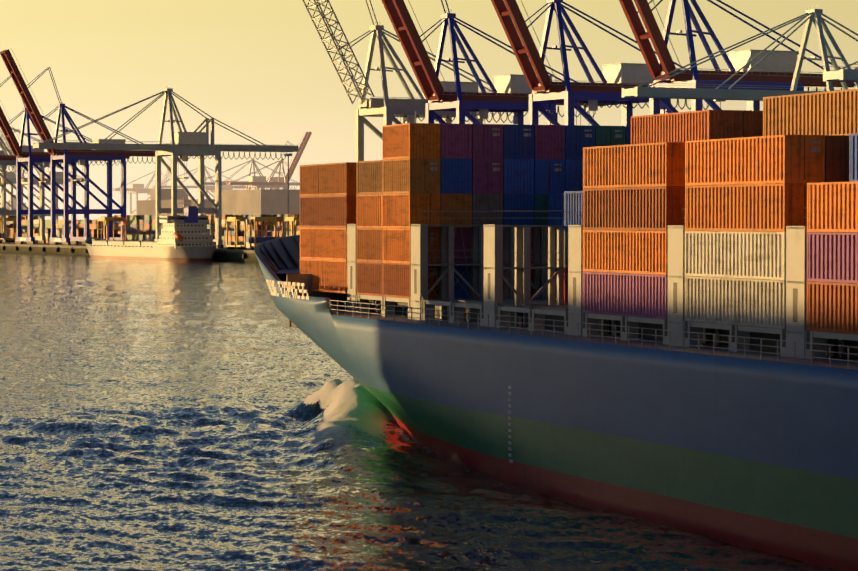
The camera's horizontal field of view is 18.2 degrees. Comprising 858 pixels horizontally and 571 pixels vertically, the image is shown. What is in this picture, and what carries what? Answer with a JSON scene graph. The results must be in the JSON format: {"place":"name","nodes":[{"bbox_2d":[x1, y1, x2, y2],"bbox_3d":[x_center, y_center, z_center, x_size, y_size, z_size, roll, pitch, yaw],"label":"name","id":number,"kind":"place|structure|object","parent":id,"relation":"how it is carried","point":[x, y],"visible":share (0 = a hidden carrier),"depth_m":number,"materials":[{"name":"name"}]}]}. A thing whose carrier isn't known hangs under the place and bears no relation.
{"place":"outdoors","nodes":[
{"label":"outdoors","id":0,"kind":"place"},
{"bbox_2d":[6,195,15,209],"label":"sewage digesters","id":1,"kind":"object","parent":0,"point":[14,205],"visible":0.02,"depth_m":3309.01,"materials":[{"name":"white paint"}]},
{"bbox_2d":[0,242,257,261],"bbox_3d":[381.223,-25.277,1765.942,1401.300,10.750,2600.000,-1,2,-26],"label":"quay ground","id":2,"kind":"structure","parent":0,"point":[236,254],"depth_m":1318.42,"materials":[{"name":"concrete"}]},
{"bbox_2d":[0,147,27,242],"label":"gantry crane","id":3,"kind":"object","parent":2,"relation":"on","point":[3,203],"visible":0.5,"depth_m":1518.97,"materials":[{"name":"white paint"}]},
{"bbox_2d":[0,165,35,215],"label":"crane","id":4,"kind":"object","parent":2,"relation":"on","point":[11,177],"visible":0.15,"depth_m":2306.85,"materials":[{"name":"white paint"}]},
{"bbox_2d":[0,127,70,243],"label":"gantry crane","id":5,"kind":"object","parent":2,"relation":"on","point":[6,160],"visible":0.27,"depth_m":1456.94,"materials":[{"name":"white paint"}]},
{"bbox_2d":[0,130,83,219],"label":"crane","id":6,"kind":"object","parent":2,"relation":"on","point":[59,178],"visible":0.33,"depth_m":2196.86,"materials":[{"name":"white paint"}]},
{"bbox_2d":[0,75,129,244],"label":"gantry crane","id":7,"kind":"object","parent":2,"relation":"on","point":[30,157],"visible":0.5,"depth_m":1389.93,"materials":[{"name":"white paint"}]},
{"bbox_2d":[0,48,162,244],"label":"gantry crane","id":8,"kind":"object","parent":2,"relation":"on","point":[66,156],"visible":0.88,"depth_m":1338.99,"materials":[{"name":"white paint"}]},
{"bbox_2d":[113,156,179,214],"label":"crane","id":9,"kind":"object","parent":2,"relation":"on","point":[136,189],"visible":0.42,"depth_m":3717.17,"materials":[{"name":"white paint"}]},
{"bbox_2d":[0,153,299,219],"bbox_3d":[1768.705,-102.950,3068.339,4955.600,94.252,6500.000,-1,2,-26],"label":"background buildings","id":10,"kind":"structure","parent":2,"relation":"on","point":[262,202],"depth_m":2544.88,"materials":[{"name":"grey concrete"}]},
{"bbox_2d":[0,214,306,247],"bbox_3d":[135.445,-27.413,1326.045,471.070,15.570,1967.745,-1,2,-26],"label":"yard containers","id":11,"kind":"object","parent":2,"relation":"on","point":[141,227],"visible":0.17,"depth_m":1462.07,"materials":[{"name":"metal"}]},
{"bbox_2d":[0,217,308,249],"bbox_3d":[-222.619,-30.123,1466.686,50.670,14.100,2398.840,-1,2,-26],"label":"straddle carriers","id":12,"kind":"object","parent":2,"relation":"on","point":[256,239],"visible":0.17,"depth_m":1165.70,"materials":[{"name":"yellow paint"},{"name":"rubber"},{"name":"dark steel"}]},
{"bbox_2d":[32,86,298,247],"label":"gantry crane","id":13,"kind":"object","parent":2,"relation":"on","point":[185,144],"visible":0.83,"depth_m":1204.59,"materials":[{"name":"white paint"}]},
{"bbox_2d":[152,165,245,198],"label":"crane","id":14,"kind":"object","parent":2,"relation":"on","point":[212,187],"visible":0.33,"depth_m":3598.59,"materials":[{"name":"white paint"}]},
{"bbox_2d":[195,158,299,189],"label":"crane","id":15,"kind":"object","parent":2,"relation":"on","point":[293,183],"visible":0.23,"depth_m":2932.98,"materials":[{"name":"white paint"}]},
{"bbox_2d":[227,132,311,189],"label":"crane","id":16,"kind":"object","parent":2,"relation":"on","point":[256,182],"visible":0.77,"depth_m":2831.38,"materials":[{"name":"white paint"}]},
{"bbox_2d":[302,0,512,161],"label":"gantry crane","id":17,"kind":"object","parent":2,"relation":"on","point":[388,109],"visible":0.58,"depth_m":1010.04,"materials":[{"name":"white paint"}]},
{"bbox_2d":[381,0,617,124],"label":"gantry crane","id":18,"kind":"object","parent":2,"relation":"on","point":[511,93],"visible":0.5,"depth_m":956.42,"materials":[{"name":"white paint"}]},
{"bbox_2d":[491,0,708,125],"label":"gantry crane","id":19,"kind":"object","parent":2,"relation":"on","point":[592,95],"visible":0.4,"depth_m":887.25,"materials":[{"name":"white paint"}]},
{"bbox_2d":[619,0,855,114],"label":"gantry crane","id":20,"kind":"object","parent":2,"relation":"on","point":[774,70],"visible":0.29,"depth_m":819.02,"materials":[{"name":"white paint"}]},
{"bbox_2d":[622,5,857,100],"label":"gantry crane","id":21,"kind":"object","parent":2,"relation":"on","point":[811,15],"visible":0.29,"depth_m":743.02,"materials":[{"name":"white paint"}]},
{"bbox_2d":[823,61,857,81],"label":"gantry crane","id":22,"kind":"object","parent":2,"relation":"on","point":[843,74],"visible":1,"depth_m":639.54,"materials":[{"name":"white paint"}]},
{"bbox_2d":[0,253,839,570],"bbox_3d":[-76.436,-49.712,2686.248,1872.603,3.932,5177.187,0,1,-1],"label":"water waves","id":23,"kind":"object","parent":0,"point":[188,415],"depth_m":189.97,"materials":[{"name":"blue liquid"}]},
{"bbox_2d":[85,196,218,260],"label":"feeder ship","id":24,"kind":"object","parent":23,"relation":"on","point":[186,236],"visible":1,"depth_m":1139.94,"materials":[{"name":"white paint"}]},
{"bbox_2d":[254,235,857,570],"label":"ship hull","id":25,"kind":"object","parent":23,"relation":"on","point":[752,450],"visible":0.67,"depth_m":156.72,"materials":[{"name":"metal"}]},
{"bbox_2d":[300,259,346,293],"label":"container","id":26,"kind":"object","parent":25,"relation":"on","point":[329,275],"visible":0.42,"depth_m":217.74,"materials":[{"name":"metal"}]},
{"bbox_2d":[300,228,346,260],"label":"container","id":27,"kind":"object","parent":26,"relation":"on","point":[324,243],"visible":0.58,"depth_m":218.45,"materials":[{"name":"metal"}]},
{"bbox_2d":[300,195,356,227],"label":"container","id":28,"kind":"object","parent":27,"relation":"on","point":[336,211],"visible":0.73,"depth_m":217.15,"materials":[{"name":"metal"}]},
{"bbox_2d":[300,162,356,195],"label":"container","id":29,"kind":"object","parent":28,"relation":"on","point":[330,179],"visible":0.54,"depth_m":217.06,"materials":[{"name":"metal"}]},
{"bbox_2d":[357,261,385,295],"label":"container","id":30,"kind":"object","parent":25,"relation":"on","point":[370,278],"visible":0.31,"depth_m":207.60,"materials":[{"name":"metal"}]},
{"bbox_2d":[357,228,382,261],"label":"container","id":31,"kind":"object","parent":30,"relation":"on","point":[369,244],"visible":0.42,"depth_m":207.54,"materials":[{"name":"metal"}]},
{"bbox_2d":[357,194,382,227],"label":"container","id":32,"kind":"object","parent":31,"relation":"on","point":[369,211],"visible":0.56,"depth_m":207.49,"materials":[{"name":"metal"}]},
{"bbox_2d":[357,160,382,194],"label":"container","id":33,"kind":"object","parent":32,"relation":"on","point":[369,177],"visible":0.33,"depth_m":207.57,"materials":[{"name":"metal"}]},
{"bbox_2d":[266,279,512,462],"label":"hull markings","id":34,"kind":"object","parent":25,"relation":"attached to","point":[289,286],"visible":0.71,"depth_m":217.38,"materials":[{"name":"white paint"}]},
{"bbox_2d":[383,263,439,298],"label":"container","id":35,"kind":"object","parent":25,"relation":"on","point":[396,280],"visible":0.54,"depth_m":200.99,"materials":[{"name":"metal"}]},
{"bbox_2d":[383,228,439,263],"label":"container","id":36,"kind":"object","parent":35,"relation":"on","point":[396,245],"visible":0.6,"depth_m":200.87,"materials":[{"name":"metal"}]},
{"bbox_2d":[383,193,439,227],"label":"container","id":37,"kind":"object","parent":36,"relation":"on","point":[401,210],"visible":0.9,"depth_m":199.87,"materials":[{"name":"metal"}]},
{"bbox_2d":[383,158,439,193],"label":"container","id":38,"kind":"object","parent":37,"relation":"on","point":[412,175],"visible":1,"depth_m":199.79,"materials":[{"name":"metal"}]},
{"bbox_2d":[383,123,439,159],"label":"container","id":39,"kind":"object","parent":38,"relation":"on","point":[411,140],"visible":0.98,"depth_m":199.69,"materials":[{"name":"metal"}]},
{"bbox_2d":[438,263,470,297],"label":"container","id":40,"kind":"object","parent":25,"relation":"on","point":[459,291],"visible":0.15,"depth_m":200.72,"materials":[{"name":"metal"}]},
{"bbox_2d":[428,228,470,262],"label":"container","id":41,"kind":"object","parent":40,"relation":"on","point":[458,241],"visible":0.27,"depth_m":200.66,"materials":[{"name":"metal"}]},
{"bbox_2d":[440,194,471,227],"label":"container","id":42,"kind":"object","parent":41,"relation":"on","point":[455,202],"visible":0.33,"depth_m":200.42,"materials":[{"name":"metal"}]},
{"bbox_2d":[434,159,471,193],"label":"container","id":43,"kind":"object","parent":42,"relation":"on","point":[455,176],"visible":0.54,"depth_m":200.37,"materials":[{"name":"metal"}]},
{"bbox_2d":[437,123,471,158],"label":"container","id":44,"kind":"object","parent":43,"relation":"on","point":[455,141],"visible":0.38,"depth_m":200.30,"materials":[{"name":"metal"}]},
{"bbox_2d":[509,265,532,297],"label":"container","id":45,"kind":"object","parent":25,"relation":"on","point":[531,271],"visible":0.04,"depth_m":202.64,"materials":[{"name":"metal"}]},
{"bbox_2d":[509,228,533,262],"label":"container","id":46,"kind":"object","parent":45,"relation":"on","point":[531,241],"visible":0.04,"depth_m":202.58,"materials":[{"name":"metal"}]},
{"bbox_2d":[503,194,533,227],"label":"container","id":47,"kind":"object","parent":46,"relation":"on","point":[518,201],"visible":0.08,"depth_m":202.18,"materials":[{"name":"metal"}]},
{"bbox_2d":[503,159,533,193],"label":"container","id":48,"kind":"object","parent":47,"relation":"on","point":[518,176],"visible":0.33,"depth_m":202.11,"materials":[{"name":"metal"}]},
{"bbox_2d":[503,124,533,158],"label":"container","id":49,"kind":"object","parent":48,"relation":"on","point":[518,141],"visible":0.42,"depth_m":202.05,"materials":[{"name":"metal"}]},
{"bbox_2d":[555,264,556,298],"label":"container","id":50,"kind":"object","parent":25,"relation":"on","point":[555,283],"visible":0.02,"depth_m":198.97,"materials":[{"name":"metal"}]},
{"bbox_2d":[555,229,556,263],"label":"container","id":51,"kind":"object","parent":50,"relation":"on","point":[555,246],"depth_m":198.94,"materials":[{"name":"metal"}]},
{"bbox_2d":[548,193,563,227],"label":"container","id":52,"kind":"object","parent":51,"relation":"on","point":[555,201],"visible":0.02,"depth_m":198.82,"materials":[{"name":"metal"}]},
{"bbox_2d":[564,267,567,304],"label":"container","id":53,"kind":"object","parent":25,"relation":"on","point":[565,285],"visible":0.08,"depth_m":184.57,"materials":[{"name":"metal"}]},
{"bbox_2d":[564,229,567,266],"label":"container","id":54,"kind":"object","parent":53,"relation":"on","point":[565,247],"visible":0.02,"depth_m":184.51,"materials":[{"name":"metal"}]},
{"bbox_2d":[564,191,582,228],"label":"container","id":55,"kind":"object","parent":54,"relation":"on","point":[573,207],"visible":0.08,"depth_m":183.25,"materials":[{"name":"metal"}]},
{"bbox_2d":[330,207,857,368],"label":"container ship fittings","id":56,"kind":"object","parent":25,"relation":"on","point":[494,305],"visible":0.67,"depth_m":182.67,"materials":[{"name":"white metal"}]},
{"bbox_2d":[583,272,667,318],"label":"container","id":57,"kind":"object","parent":25,"relation":"on","point":[633,295],"visible":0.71,"depth_m":163.19,"materials":[{"name":"metal"}]},
{"bbox_2d":[583,230,667,274],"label":"container","id":58,"kind":"object","parent":57,"relation":"on","point":[631,251],"visible":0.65,"depth_m":163.37,"materials":[{"name":"metal"}]},
{"bbox_2d":[583,187,684,230],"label":"container","id":59,"kind":"object","parent":58,"relation":"on","point":[649,208],"visible":0.9,"depth_m":162.10,"materials":[{"name":"metal"}]},
{"bbox_2d":[583,142,684,188],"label":"container","id":60,"kind":"object","parent":59,"relation":"on","point":[661,164],"visible":0.79,"depth_m":161.98,"materials":[{"name":"metal"}]},
{"bbox_2d":[685,276,785,328],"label":"container","id":61,"kind":"object","parent":25,"relation":"on","point":[747,302],"visible":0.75,"depth_m":149.61,"materials":[{"name":"metal"}]},
{"bbox_2d":[685,231,785,279],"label":"container","id":62,"kind":"object","parent":61,"relation":"on","point":[746,254],"visible":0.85,"depth_m":149.48,"materials":[{"name":"metal"}]},
{"bbox_2d":[685,183,806,231],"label":"container","id":63,"kind":"object","parent":62,"relation":"on","point":[765,207],"visible":0.85,"depth_m":148.29,"materials":[{"name":"metal"}]},
{"bbox_2d":[685,135,824,185],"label":"container","id":64,"kind":"object","parent":63,"relation":"on","point":[776,159],"visible":1,"depth_m":147.06,"materials":[{"name":"metal"}]},
{"bbox_2d":[807,282,857,334],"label":"container","id":65,"kind":"object","parent":25,"relation":"on","point":[832,307],"visible":0.98,"depth_m":139.30,"materials":[{"name":"metal"}]},
{"bbox_2d":[807,232,857,283],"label":"container","id":66,"kind":"object","parent":65,"relation":"on","point":[832,256],"visible":0.98,"depth_m":139.25,"materials":[{"name":"metal"}]},
{"bbox_2d":[807,181,857,231],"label":"container","id":67,"kind":"object","parent":66,"relation":"on","point":[832,206],"visible":1,"depth_m":139.20,"materials":[{"name":"metal"}]},
{"bbox_2d":[0,0,857,219],"label":"sky","id":68,"kind":"structure","parent":0,"point":[262,69],"materials":[{"name":"yellow"}]},
{"bbox_2d":[428,228,540,298],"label":"container ship lashing rods","id":69,"kind":"object","parent":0,"point":[464,271],"visible":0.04,"depth_m":200.28,"materials":[{"name":"grey metal"}]},
{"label":"container","id":70,"kind":"object","parent":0,"visible":0},
{"bbox_2d":[631,110,742,143],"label":"container","id":71,"kind":"object","parent":70,"relation":"on","point":[691,126],"visible":0.65,"depth_m":178.08,"materials":[{"name":"metal"}]},
{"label":"container","id":72,"kind":"object","parent":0,"visible":0},
{"bbox_2d":[825,135,848,181],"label":"container","id":73,"kind":"object","parent":72,"relation":"on","point":[836,158],"visible":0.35,"depth_m":145.10,"materials":[{"name":"metal"}]},
{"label":"container","id":74,"kind":"object","parent":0,"visible":0},
{"bbox_2d":[763,89,857,135],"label":"container","id":75,"kind":"object","parent":74,"relation":"on","point":[828,113],"visible":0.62,"depth_m":151.58,"materials":[{"name":"metal"}]},
{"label":"container","id":76,"kind":"object","parent":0,"visible":0},
{"bbox_2d":[849,133,857,181],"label":"container","id":77,"kind":"object","parent":76,"relation":"on","point":[853,157],"visible":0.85,"depth_m":142.16,"materials":[{"name":"metal"}]},
{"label":"container","id":78,"kind":"object","parent":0,"visible":0},
{"bbox_2d":[463,228,478,262],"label":"container","id":79,"kind":"object","parent":78,"relation":"on","point":[478,241],"visible":0.02,"depth_m":201.15,"materials":[{"name":"paint"}]},
{"bbox_2d":[472,194,502,227],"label":"container","id":80,"kind":"object","parent":79,"relation":"on","point":[486,202],"visible":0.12,"depth_m":201.29,"materials":[{"name":"metal"}]},
{"bbox_2d":[469,159,502,193],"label":"container","id":81,"kind":"object","parent":80,"relation":"on","point":[487,176],"visible":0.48,"depth_m":201.25,"materials":[{"name":"metal"}]},
{"bbox_2d":[472,124,502,158],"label":"container","id":82,"kind":"object","parent":81,"relation":"on","point":[487,141],"visible":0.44,"depth_m":201.18,"materials":[{"name":"metal"}]},
{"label":"container","id":83,"kind":"object","parent":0,"visible":0},
{"bbox_2d":[540,228,556,262],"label":"container","id":84,"kind":"object","parent":83,"relation":"on","point":[540,244],"depth_m":202.83,"materials":[{"name":"metal"}]},
{"bbox_2d":[534,194,547,227],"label":"container","id":85,"kind":"object","parent":84,"relation":"on","point":[540,203],"visible":0.06,"depth_m":202.84,"materials":[{"name":"metal"}]},
{"bbox_2d":[534,159,564,193],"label":"container","id":86,"kind":"object","parent":85,"relation":"on","point":[549,176],"visible":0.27,"depth_m":202.99,"materials":[{"name":"metal"}]},
{"bbox_2d":[534,125,564,159],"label":"container","id":87,"kind":"object","parent":86,"relation":"on","point":[549,141],"visible":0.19,"depth_m":202.93,"materials":[{"name":"metal"}]},
{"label":"container","id":88,"kind":"object","parent":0,"visible":0},
{"bbox_2d":[565,160,582,190],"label":"container","id":89,"kind":"object","parent":88,"relation":"on","point":[573,175],"visible":0.19,"depth_m":203.71,"materials":[{"name":"metal"}]},
{"bbox_2d":[562,125,594,159],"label":"container","id":90,"kind":"object","parent":89,"relation":"on","point":[578,138],"visible":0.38,"depth_m":203.76,"materials":[{"name":"metal"}]},
{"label":"container","id":91,"kind":"object","parent":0,"visible":0},
{"bbox_2d":[595,126,624,146],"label":"container","id":92,"kind":"object","parent":91,"relation":"on","point":[609,135],"visible":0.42,"depth_m":204.66,"materials":[{"name":"metal"}]},
{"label":"container","id":93,"kind":"object","parent":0,"visible":0},
{"bbox_2d":[625,126,630,144],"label":"container","id":94,"kind":"object","parent":93,"relation":"on","point":[627,135],"visible":0.04,"depth_m":205.25,"materials":[{"name":"metal"}]},
{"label":"container","id":95,"kind":"object","parent":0,"visible":0},
{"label":"container","id":96,"kind":"object","parent":95,"relation":"on","visible":0},
{"bbox_2d":[743,110,762,136],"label":"container","id":97,"kind":"object","parent":96,"relation":"on","point":[752,123],"visible":0.21,"depth_m":176.08,"materials":[{"name":"metal"}]}
]}

